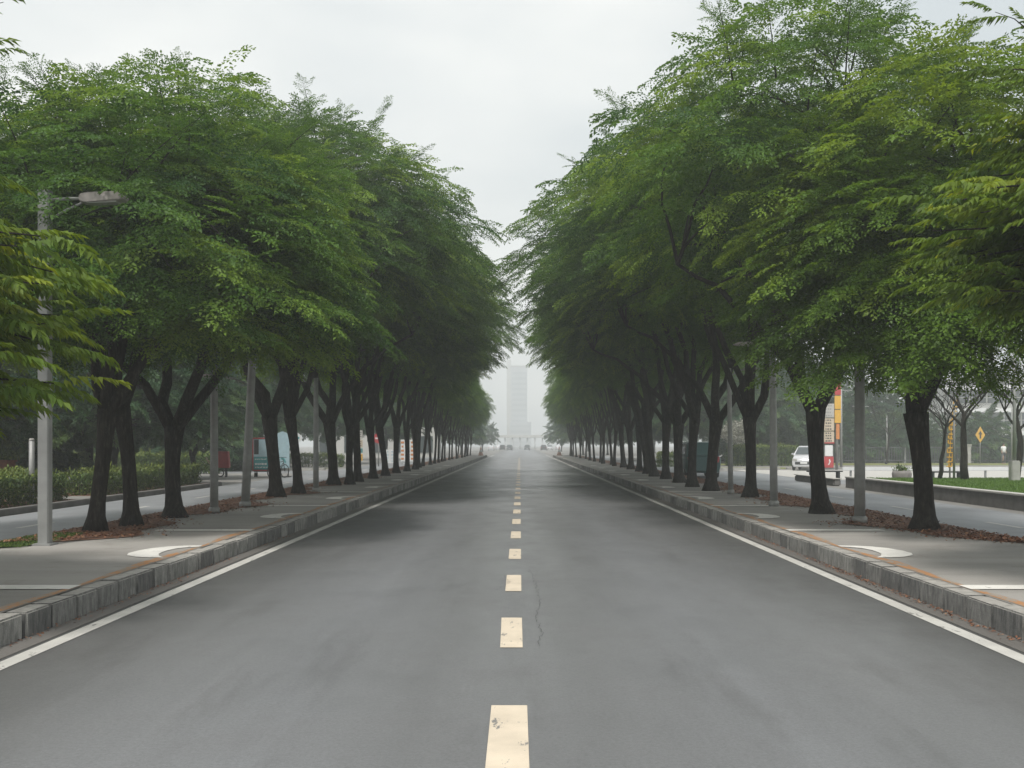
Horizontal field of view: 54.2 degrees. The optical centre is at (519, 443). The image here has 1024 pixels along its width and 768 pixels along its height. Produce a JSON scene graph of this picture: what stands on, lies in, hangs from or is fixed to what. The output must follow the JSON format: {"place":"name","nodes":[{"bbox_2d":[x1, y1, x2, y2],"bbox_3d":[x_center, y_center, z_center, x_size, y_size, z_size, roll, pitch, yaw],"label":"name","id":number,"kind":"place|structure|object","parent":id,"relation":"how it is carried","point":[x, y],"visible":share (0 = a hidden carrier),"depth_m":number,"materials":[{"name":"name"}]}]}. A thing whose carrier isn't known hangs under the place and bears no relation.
{"place":"outdoors","nodes":[
{"label":"outdoors","id":0,"kind":"place"},
{"bbox_2d":[0,483,202,508],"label":"garden ground","id":1,"kind":"structure","parent":0,"point":[88,494],"depth_m":30.30,"materials":[{"name":"green soil"}]},
{"bbox_2d":[0,464,69,507],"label":"clipped hedge","id":2,"kind":"object","parent":1,"relation":"on","point":[11,479],"visible":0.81,"depth_m":25.29,"materials":[{"name":"green plant"}]},
{"bbox_2d":[0,347,89,453],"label":"bushy tree","id":3,"kind":"object","parent":1,"relation":"on","point":[10,429],"visible":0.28,"depth_m":30.97,"materials":[{"name":"green plant"}]},
{"bbox_2d":[14,345,209,479],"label":"bushy tree","id":4,"kind":"object","parent":1,"relation":"on","point":[147,419],"visible":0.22,"depth_m":37.86,"materials":[{"name":"green plant"}]},
{"bbox_2d":[64,461,202,495],"bbox_3d":[-12.948,1.094,34.210,1.479,1.193,9.427,0,0,0],"label":"clipped hedge","id":5,"kind":"object","parent":1,"relation":"on","point":[146,475],"visible":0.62,"depth_m":32.73,"materials":[{"name":"green plant"}]},
{"bbox_2d":[68,473,306,478],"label":"plaza ground","id":6,"kind":"structure","parent":0,"point":[237,476],"depth_m":52.32,"materials":[{"name":"grey concrete"}]},
{"bbox_2d":[62,447,220,473],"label":"clipped hedge","id":7,"kind":"object","parent":6,"relation":"on","point":[199,457],"visible":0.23,"depth_m":55.04,"materials":[{"name":"green plant"}]},
{"bbox_2d":[141,352,257,476],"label":"bushy tree","id":8,"kind":"object","parent":6,"relation":"on","point":[228,416],"visible":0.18,"depth_m":46.52,"materials":[{"name":"green plant"}]},
{"bbox_2d":[252,438,267,476],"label":"advertising kiosk","id":9,"kind":"object","parent":6,"relation":"on","point":[259,459],"visible":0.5,"depth_m":49.47,"materials":[{"name":"metal"}]},
{"bbox_2d":[0,456,453,539],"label":"side road","id":10,"kind":"structure","parent":0,"point":[68,517],"depth_m":26.40,"materials":[{"name":"grey asphalt"}]},
{"bbox_2d":[0,455,484,612],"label":"pavement","id":11,"kind":"structure","parent":0,"point":[75,562],"depth_m":14.23,"materials":[{"name":"concrete"}]},
{"bbox_2d":[0,0,133,440],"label":"pinnate tree","id":12,"kind":"object","parent":11,"relation":"on","point":[15,320],"visible":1,"depth_m":9.03,"materials":[{"name":"green plant"}]},
{"bbox_2d":[32,189,128,545],"bbox_3d":[-6.209,-1.076,14.150,1.282,5.018,0.260,0,0,0],"label":"lamp post","id":13,"kind":"object","parent":11,"relation":"on","point":[45,440],"visible":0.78,"depth_m":14.07,"materials":[{"name":"grey metal"}]},
{"bbox_2d":[0,478,412,610],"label":"pavement edge stripe","id":14,"kind":"object","parent":11,"relation":"on","point":[19,603],"visible":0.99,"depth_m":12.03,"materials":[{"name":"orange paint"}]},
{"bbox_2d":[0,465,448,588],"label":"pavement marking","id":15,"kind":"object","parent":11,"relation":"on","point":[152,552],"visible":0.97,"depth_m":13.47,"materials":[{"name":"white paint"}]},
{"bbox_2d":[52,455,463,541],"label":"soil bed","id":16,"kind":"object","parent":11,"relation":"on","point":[163,523],"visible":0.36,"depth_m":20.40,"materials":[{"name":"brown soil"}]},
{"bbox_2d":[0,45,375,525],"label":"street tree","id":17,"kind":"object","parent":16,"relation":"on","point":[118,255],"visible":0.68,"depth_m":15.16,"materials":[{"name":"green plant"}]},
{"bbox_2d":[0,46,404,517],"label":"street tree","id":18,"kind":"object","parent":16,"relation":"on","point":[189,405],"visible":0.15,"depth_m":18.43,"materials":[{"name":"green plant"}]},
{"bbox_2d":[0,88,407,531],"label":"street tree","id":19,"kind":"object","parent":16,"relation":"on","point":[107,411],"visible":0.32,"depth_m":16.69,"materials":[{"name":"green plant"}]},
{"bbox_2d":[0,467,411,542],"bbox_3d":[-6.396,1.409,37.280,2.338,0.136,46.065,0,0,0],"label":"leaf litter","id":20,"kind":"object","parent":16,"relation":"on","point":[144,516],"visible":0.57,"depth_m":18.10,"materials":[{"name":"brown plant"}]},
{"bbox_2d":[208,344,219,512],"bbox_3d":[-6.653,-0.342,20.700,0.873,3.605,0.228,0,0,0],"label":"lamp post","id":21,"kind":"object","parent":16,"relation":"on","point":[214,507],"visible":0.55,"depth_m":20.63,"materials":[{"name":"grey metal"}]},
{"bbox_2d":[203,348,255,506],"bbox_3d":[-6.618,-0.505,22.700,1.294,3.939,0.268,0,0,0],"label":"lamp post","id":22,"kind":"object","parent":16,"relation":"on","point":[247,462],"visible":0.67,"depth_m":22.62,"materials":[{"name":"grey metal"}]},
{"bbox_2d":[122,71,506,496],"bbox_3d":[-6.514,-4.026,27.071,10.683,11.073,9.489,0,0,-27],"label":"street tree","id":23,"kind":"object","parent":16,"relation":"on","point":[268,410],"visible":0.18,"depth_m":26.29,"materials":[{"name":"green plant"}]},
{"bbox_2d":[176,79,504,493],"bbox_3d":[-5.910,-4.481,28.874,9.831,11.975,9.482,0,0,-42],"label":"street tree","id":24,"kind":"object","parent":16,"relation":"on","point":[292,403],"visible":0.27,"depth_m":28.07,"materials":[{"name":"green plant"}]},
{"bbox_2d":[220,174,510,484],"bbox_3d":[-6.522,-4.016,34.852,9.488,11.058,10.721,0,0,42],"label":"street tree","id":25,"kind":"object","parent":16,"relation":"on","point":[330,416],"visible":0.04,"depth_m":34.48,"materials":[{"name":"green plant"}]},
{"bbox_2d":[313,312,513,472],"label":"street tree","id":26,"kind":"object","parent":16,"relation":"on","point":[397,419],"visible":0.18,"depth_m":48.66,"materials":[{"name":"green plant"}]},
{"bbox_2d":[396,369,477,465],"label":"street tree","id":27,"kind":"object","parent":16,"relation":"on","point":[428,414],"visible":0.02,"depth_m":64.53,"materials":[{"name":"green plant"}]},
{"bbox_2d":[380,295,528,469],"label":"street tree","id":28,"kind":"object","parent":16,"relation":"on","point":[415,465],"visible":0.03,"depth_m":55.94,"materials":[{"name":"green plant"}]},
{"label":"moss patch","id":29,"kind":"structure","parent":16,"relation":"on","visible":0},
{"bbox_2d":[0,532,85,546],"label":"grass","id":30,"kind":"structure","parent":29,"relation":"on","point":[18,543],"depth_m":14.47,"materials":[{"name":"green plant"}]},
{"bbox_2d":[302,378,319,491],"bbox_3d":[-6.428,-0.255,29.800,0.923,3.430,0.228,0,0,0],"label":"lamp post","id":31,"kind":"object","parent":11,"relation":"on","point":[315,488],"visible":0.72,"depth_m":29.74,"materials":[{"name":"grey metal"}]},
{"bbox_2d":[236,192,507,484],"bbox_3d":[-5.456,-3.844,35.087,10.181,10.701,8.757,1,1,19],"label":"street tree","id":32,"kind":"object","parent":11,"relation":"on","point":[350,421],"visible":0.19,"depth_m":34.92,"materials":[{"name":"green plant"}]},
{"bbox_2d":[242,189,515,481],"bbox_3d":[-5.691,-4.565,38.663,9.773,12.132,10.647,0,0,32],"label":"street tree","id":33,"kind":"object","parent":11,"relation":"on","point":[357,473],"visible":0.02,"depth_m":37.78,"materials":[{"name":"green plant"}]},
{"bbox_2d":[263,269,517,478],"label":"street tree","id":34,"kind":"object","parent":11,"relation":"on","point":[369,422],"visible":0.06,"depth_m":41.13,"materials":[{"name":"green plant"}]},
{"bbox_2d":[305,282,522,475],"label":"street tree","id":35,"kind":"object","parent":11,"relation":"on","point":[379,425],"visible":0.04,"depth_m":44.90,"materials":[{"name":"green plant"}]},
{"bbox_2d":[360,351,499,467],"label":"street tree","id":36,"kind":"object","parent":11,"relation":"on","point":[463,378],"visible":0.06,"depth_m":60.36,"materials":[{"name":"green plant"}]},
{"bbox_2d":[351,320,516,470],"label":"street tree","id":37,"kind":"object","parent":11,"relation":"on","point":[406,427],"visible":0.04,"depth_m":52.29,"materials":[{"name":"green plant"}]},
{"bbox_2d":[391,382,476,463],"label":"street tree","id":38,"kind":"object","parent":11,"relation":"on","point":[436,419],"visible":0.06,"depth_m":72.39,"materials":[{"name":"green plant"}]},
{"bbox_2d":[425,368,483,462],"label":"street tree","id":39,"kind":"object","parent":11,"relation":"on","point":[443,414],"visible":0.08,"depth_m":76.66,"materials":[{"name":"green plant"}]},
{"bbox_2d":[0,448,1023,767],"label":"road","id":40,"kind":"structure","parent":0,"point":[372,638],"depth_m":7.62,"materials":[{"name":"grey asphalt"}]},
{"bbox_2d":[0,457,486,658],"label":"gutter","id":41,"kind":"object","parent":40,"relation":"on","point":[19,645],"visible":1,"depth_m":11.08,"materials":[{"name":"concrete"}]},
{"bbox_2d":[0,455,493,669],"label":"edge line","id":42,"kind":"object","parent":40,"relation":"on","point":[15,659],"visible":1,"depth_m":10.45,"materials":[{"name":"white paint"}]},
{"bbox_2d":[485,459,528,767],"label":"line","id":43,"kind":"object","parent":40,"relation":"on","point":[508,745],"visible":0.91,"depth_m":5.91,"materials":[{"name":"beige paint"}]},
{"bbox_2d":[546,455,1023,662],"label":"edge line","id":44,"kind":"object","parent":40,"relation":"on","point":[1017,656],"visible":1,"depth_m":10.79,"materials":[{"name":"white paint"}]},
{"bbox_2d":[553,457,1023,651],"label":"gutter","id":45,"kind":"object","parent":40,"relation":"on","point":[1015,643],"visible":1,"depth_m":11.47,"materials":[{"name":"concrete"}]},
{"bbox_2d":[0,0,1023,446],"label":"sky","id":46,"kind":"structure","parent":0,"point":[500,88],"materials":[{"name":"white"}]},
{"bbox_2d":[2,447,1023,612],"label":"ground","id":47,"kind":"structure","parent":0,"point":[474,451],"depth_m":77.30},
{"bbox_2d":[0,425,94,482],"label":"bush","id":48,"kind":"object","parent":47,"relation":"on","point":[62,461],"visible":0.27,"depth_m":39.98,"materials":[{"name":"green plant"}]},
{"bbox_2d":[0,482,221,516],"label":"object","id":49,"kind":"structure","parent":47,"relation":"on","point":[34,508],"depth_m":26.85,"materials":[{"name":"stone"}]},
{"bbox_2d":[0,455,486,647],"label":"kerb","id":50,"kind":"structure","parent":47,"relation":"on","point":[29,620],"depth_m":11.52,"materials":[{"name":"concrete"}]},
{"bbox_2d":[202,392,285,471],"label":"bush","id":51,"kind":"object","parent":47,"relation":"on","point":[235,448],"visible":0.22,"depth_m":60.87,"materials":[{"name":"green plant"}]},
{"bbox_2d":[280,377,375,445],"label":"bushy tree","id":52,"kind":"object","parent":47,"relation":"on","point":[340,426],"visible":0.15,"depth_m":81.84,"materials":[{"name":"green plant"}]},
{"bbox_2d":[319,427,440,457],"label":"shop building","id":53,"kind":"structure","parent":47,"relation":"on","point":[340,445],"depth_m":121.46,"materials":[{"name":"concrete"}]},
{"bbox_2d":[351,397,432,449],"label":"bushy tree","id":54,"kind":"object","parent":47,"relation":"on","point":[388,429],"visible":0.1,"depth_m":102.22,"materials":[{"name":"green plant"}]},
{"bbox_2d":[652,376,736,439],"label":"bushy tree","id":55,"kind":"object","parent":47,"relation":"on","point":[657,422],"visible":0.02,"depth_m":90.05,"materials":[{"name":"green plant"}]},
{"bbox_2d":[723,441,798,465],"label":"clipped hedge","id":56,"kind":"object","parent":47,"relation":"on","point":[766,447],"visible":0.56,"depth_m":75.20,"materials":[{"name":"green plant"}]},
{"bbox_2d":[553,455,1023,640],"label":"kerb","id":57,"kind":"structure","parent":47,"relation":"on","point":[999,616],"depth_m":11.82,"materials":[{"name":"concrete"}]},
{"bbox_2d":[792,402,854,462],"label":"bush","id":58,"kind":"object","parent":47,"relation":"on","point":[846,428],"visible":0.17,"depth_m":88.00,"materials":[{"name":"green plant"}]},
{"bbox_2d":[824,387,840,469],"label":"sign tower","id":59,"kind":"structure","parent":47,"relation":"on","point":[832,416],"depth_m":64.36,"materials":[{"name":"multicoloured paint"}]},
{"bbox_2d":[834,410,897,462],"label":"bush","id":60,"kind":"object","parent":47,"relation":"on","point":[869,442],"visible":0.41,"depth_m":88.27,"materials":[{"name":"green plant"}]},
{"bbox_2d":[842,378,904,440],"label":"bushy tree","id":61,"kind":"object","parent":47,"relation":"on","point":[885,405],"visible":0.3,"depth_m":93.74,"materials":[{"name":"green plant"}]},
{"bbox_2d":[866,407,935,462],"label":"bush","id":62,"kind":"object","parent":47,"relation":"on","point":[900,439],"visible":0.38,"depth_m":88.95,"materials":[{"name":"green plant"}]},
{"bbox_2d":[779,445,1023,462],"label":"railing fence","id":63,"kind":"object","parent":47,"relation":"on","point":[909,460],"visible":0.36,"depth_m":86.98,"materials":[{"name":"grey metal"}]},
{"bbox_2d":[895,413,959,462],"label":"bush","id":64,"kind":"object","parent":47,"relation":"on","point":[935,434],"visible":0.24,"depth_m":88.43,"materials":[{"name":"green plant"}]},
{"bbox_2d":[845,477,1023,510],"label":"planter wall","id":65,"kind":"structure","parent":47,"relation":"on","point":[997,499],"depth_m":28.34,"materials":[{"name":"concrete"}]},
{"bbox_2d":[935,402,1017,462],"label":"bush","id":66,"kind":"object","parent":47,"relation":"on","point":[992,439],"visible":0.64,"depth_m":87.41,"materials":[{"name":"green plant"}]},
{"bbox_2d":[507,360,530,446],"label":"tower building","id":67,"kind":"structure","parent":0,"point":[518,423],"depth_m":590.00,"materials":[{"name":"concrete"}]},
{"bbox_2d":[673,442,720,477],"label":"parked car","id":68,"kind":"object","parent":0,"point":[701,457],"visible":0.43,"depth_m":48.08,"materials":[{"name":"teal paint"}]},
{"bbox_2d":[723,472,845,483],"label":"cross street","id":69,"kind":"structure","parent":0,"point":[780,478],"depth_m":49.37,"materials":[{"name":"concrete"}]},
{"bbox_2d":[842,467,1023,477],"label":"barrier rail","id":70,"kind":"object","parent":69,"relation":"on","point":[984,469],"visible":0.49,"depth_m":45.56,"materials":[{"name":"white metal"}]},
{"bbox_2d":[556,455,1023,607],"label":"pavement","id":71,"kind":"structure","parent":0,"point":[965,561],"depth_m":14.52,"materials":[{"name":"concrete"}]},
{"bbox_2d":[543,367,608,460],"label":"street tree","id":72,"kind":"object","parent":71,"relation":"on","point":[588,435],"visible":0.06,"depth_m":86.44,"materials":[{"name":"green plant"}]},
{"bbox_2d":[548,379,607,461],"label":"street tree","id":73,"kind":"object","parent":71,"relation":"on","point":[593,432],"visible":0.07,"depth_m":81.69,"materials":[{"name":"green plant"}]},
{"bbox_2d":[549,367,640,463],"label":"street tree","id":74,"kind":"object","parent":71,"relation":"on","point":[603,425],"visible":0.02,"depth_m":72.85,"materials":[{"name":"green plant"}]},
{"bbox_2d":[553,372,641,464],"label":"street tree","id":75,"kind":"object","parent":71,"relation":"on","point":[581,387],"visible":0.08,"depth_m":68.79,"materials":[{"name":"green plant"}]},
{"bbox_2d":[529,345,708,466],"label":"street tree","id":76,"kind":"object","parent":71,"relation":"on","point":[620,423],"visible":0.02,"depth_m":61.07,"materials":[{"name":"green plant"}]},
{"bbox_2d":[536,337,722,470],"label":"street tree","id":77,"kind":"object","parent":71,"relation":"on","point":[639,466],"visible":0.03,"depth_m":52.45,"materials":[{"name":"green plant"}]},
{"bbox_2d":[517,310,744,473],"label":"street tree","id":78,"kind":"object","parent":71,"relation":"on","point":[634,398],"visible":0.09,"depth_m":47.98,"materials":[{"name":"green plant"}]},
{"bbox_2d":[525,288,757,476],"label":"street tree","id":79,"kind":"object","parent":71,"relation":"on","point":[647,411],"visible":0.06,"depth_m":43.72,"materials":[{"name":"green plant"}]},
{"bbox_2d":[504,208,780,478],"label":"street tree","id":80,"kind":"object","parent":71,"relation":"on","point":[669,399],"visible":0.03,"depth_m":40.88,"materials":[{"name":"green plant"}]},
{"bbox_2d":[486,138,809,486],"bbox_3d":[4.600,-4.718,33.356,10.634,12.453,9.702,0,0,-18],"label":"street tree","id":81,"kind":"object","parent":71,"relation":"on","point":[692,408],"visible":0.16,"depth_m":33.36,"materials":[{"name":"green plant"}]},
{"bbox_2d":[509,158,861,490],"bbox_3d":[5.920,-4.005,30.308,10.682,11.016,9.468,0,0,-33],"label":"street tree","id":82,"kind":"object","parent":71,"relation":"on","point":[716,416],"visible":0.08,"depth_m":30.32,"materials":[{"name":"green plant"}]},
{"bbox_2d":[523,60,896,496],"bbox_3d":[5.811,-4.297,27.152,11.568,11.560,9.069,2,-1,3],"label":"street tree","id":83,"kind":"object","parent":71,"relation":"on","point":[750,409],"visible":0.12,"depth_m":26.89,"materials":[{"name":"green plant"}]},
{"bbox_2d":[727,367,756,493],"bbox_3d":[6.381,-0.367,28.600,0.922,3.656,0.201,0,0,0],"label":"lamp post","id":84,"kind":"object","parent":71,"relation":"on","point":[730,490],"visible":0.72,"depth_m":28.54,"materials":[{"name":"grey metal"}]},
{"bbox_2d":[733,342,778,506],"bbox_3d":[5.432,-0.442,23.000,1.058,3.806,0.241,0,0,0],"label":"lamp post","id":85,"kind":"object","parent":71,"relation":"on","point":[773,501],"visible":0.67,"depth_m":22.93,"materials":[{"name":"grey metal"}]},
{"bbox_2d":[574,455,1023,543],"bbox_3d":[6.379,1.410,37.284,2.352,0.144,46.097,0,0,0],"label":"leaf litter","id":86,"kind":"object","parent":71,"relation":"on","point":[1000,537],"visible":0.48,"depth_m":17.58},
{"bbox_2d":[544,360,621,462],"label":"street tree","id":87,"kind":"object","parent":86,"relation":"on","point":[567,393],"visible":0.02,"depth_m":77.21,"materials":[{"name":"green plant"}]},
{"bbox_2d":[544,345,642,465],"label":"street tree","id":88,"kind":"object","parent":86,"relation":"on","point":[614,424],"visible":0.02,"depth_m":64.86,"materials":[{"name":"green plant"}]},
{"bbox_2d":[513,293,710,468],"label":"street tree","id":89,"kind":"object","parent":86,"relation":"on","point":[629,424],"depth_m":56.40,"materials":[{"name":"green plant"}]},
{"bbox_2d":[499,222,780,482],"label":"street tree","id":90,"kind":"object","parent":86,"relation":"on","point":[677,418],"visible":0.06,"depth_m":36.72,"materials":[{"name":"green plant"}]},
{"bbox_2d":[564,0,1010,513],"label":"street tree","id":91,"kind":"object","parent":86,"relation":"on","point":[715,169],"visible":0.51,"depth_m":18.48,"materials":[{"name":"green plant"}]},
{"bbox_2d":[707,14,1023,530],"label":"street tree","id":92,"kind":"object","parent":86,"relation":"on","point":[934,345],"visible":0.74,"depth_m":15.36,"materials":[{"name":"green plant"}]},
{"bbox_2d":[852,292,890,522],"bbox_3d":[6.487,-0.642,18.100,0.943,4.205,0.268,0,0,0],"label":"lamp post","id":93,"kind":"object","parent":86,"relation":"on","point":[859,472],"visible":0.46,"depth_m":18.02,"materials":[{"name":"grey metal"}]},
{"bbox_2d":[591,465,1023,588],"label":"pavement marking","id":94,"kind":"object","parent":71,"relation":"on","point":[887,552],"visible":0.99,"depth_m":13.73,"materials":[{"name":"white paint"}]},
{"bbox_2d":[627,478,1023,605],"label":"pavement edge stripe","id":95,"kind":"object","parent":71,"relation":"on","point":[900,564],"visible":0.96,"depth_m":12.24,"materials":[{"name":"orange paint"}]},
{"bbox_2d":[865,1,1023,353],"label":"pinnate tree","id":96,"kind":"object","parent":71,"relation":"on","point":[996,245],"visible":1,"depth_m":10.21,"materials":[{"name":"green plant"}]},
{"bbox_2d":[587,456,1023,538],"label":"side road","id":97,"kind":"structure","parent":0,"point":[964,517],"depth_m":25.98,"materials":[{"name":"grey asphalt"}]},
{"bbox_2d":[721,463,1023,464],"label":"verge","id":98,"kind":"structure","parent":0,"point":[911,463],"depth_m":82.45,"materials":[{"name":"beige concrete"}]},
{"bbox_2d":[700,373,806,462],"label":"bushy tree","id":99,"kind":"object","parent":98,"relation":"on","point":[787,417],"visible":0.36,"depth_m":81.93,"materials":[{"name":"green plant"}]},
{"bbox_2d":[737,470,1023,479],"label":"pale path","id":100,"kind":"structure","parent":0,"point":[884,474],"depth_m":55.83,"materials":[{"name":"beige concrete"}]},
{"bbox_2d":[866,477,1023,492],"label":"lawn","id":101,"kind":"structure","parent":0,"point":[977,483],"depth_m":32.91,"materials":[{"name":"green plant"}]},
{"bbox_2d":[892,374,1003,478],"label":"bare tree","id":102,"kind":"object","parent":101,"relation":"on","point":[941,458],"visible":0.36,"depth_m":36.97,"materials":[{"name":"brown plant"}]},
{"bbox_2d":[892,353,1023,479],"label":"bare tree","id":103,"kind":"object","parent":101,"relation":"on","point":[964,474],"visible":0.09,"depth_m":36.28,"materials":[{"name":"brown plant"}]},
{"bbox_2d":[962,345,1023,477],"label":"bare tree","id":104,"kind":"object","parent":101,"relation":"on","point":[1020,448],"visible":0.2,"depth_m":37.47,"materials":[{"name":"brown plant"}]},
{"bbox_2d":[1008,352,1019,480],"bbox_3d":[18.050,-1.105,35.500,1.300,4.870,0.300,0,0,0],"label":"street light","id":105,"kind":"object","parent":101,"relation":"on","point":[1013,469],"visible":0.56,"depth_m":35.45,"materials":[{"name":"metal"}]},
{"bbox_2d":[927,379,1023,441],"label":"office building","id":106,"kind":"structure","parent":0,"point":[990,400],"depth_m":119.55,"materials":[{"name":"glass"}]},
{"label":"verge","id":107,"kind":"structure","parent":0,"visible":0},
{"bbox_2d":[176,358,312,435],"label":"bushy tree","id":108,"kind":"object","parent":107,"relation":"on","point":[271,387],"visible":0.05,"depth_m":64.60,"materials":[{"name":"green plant"}]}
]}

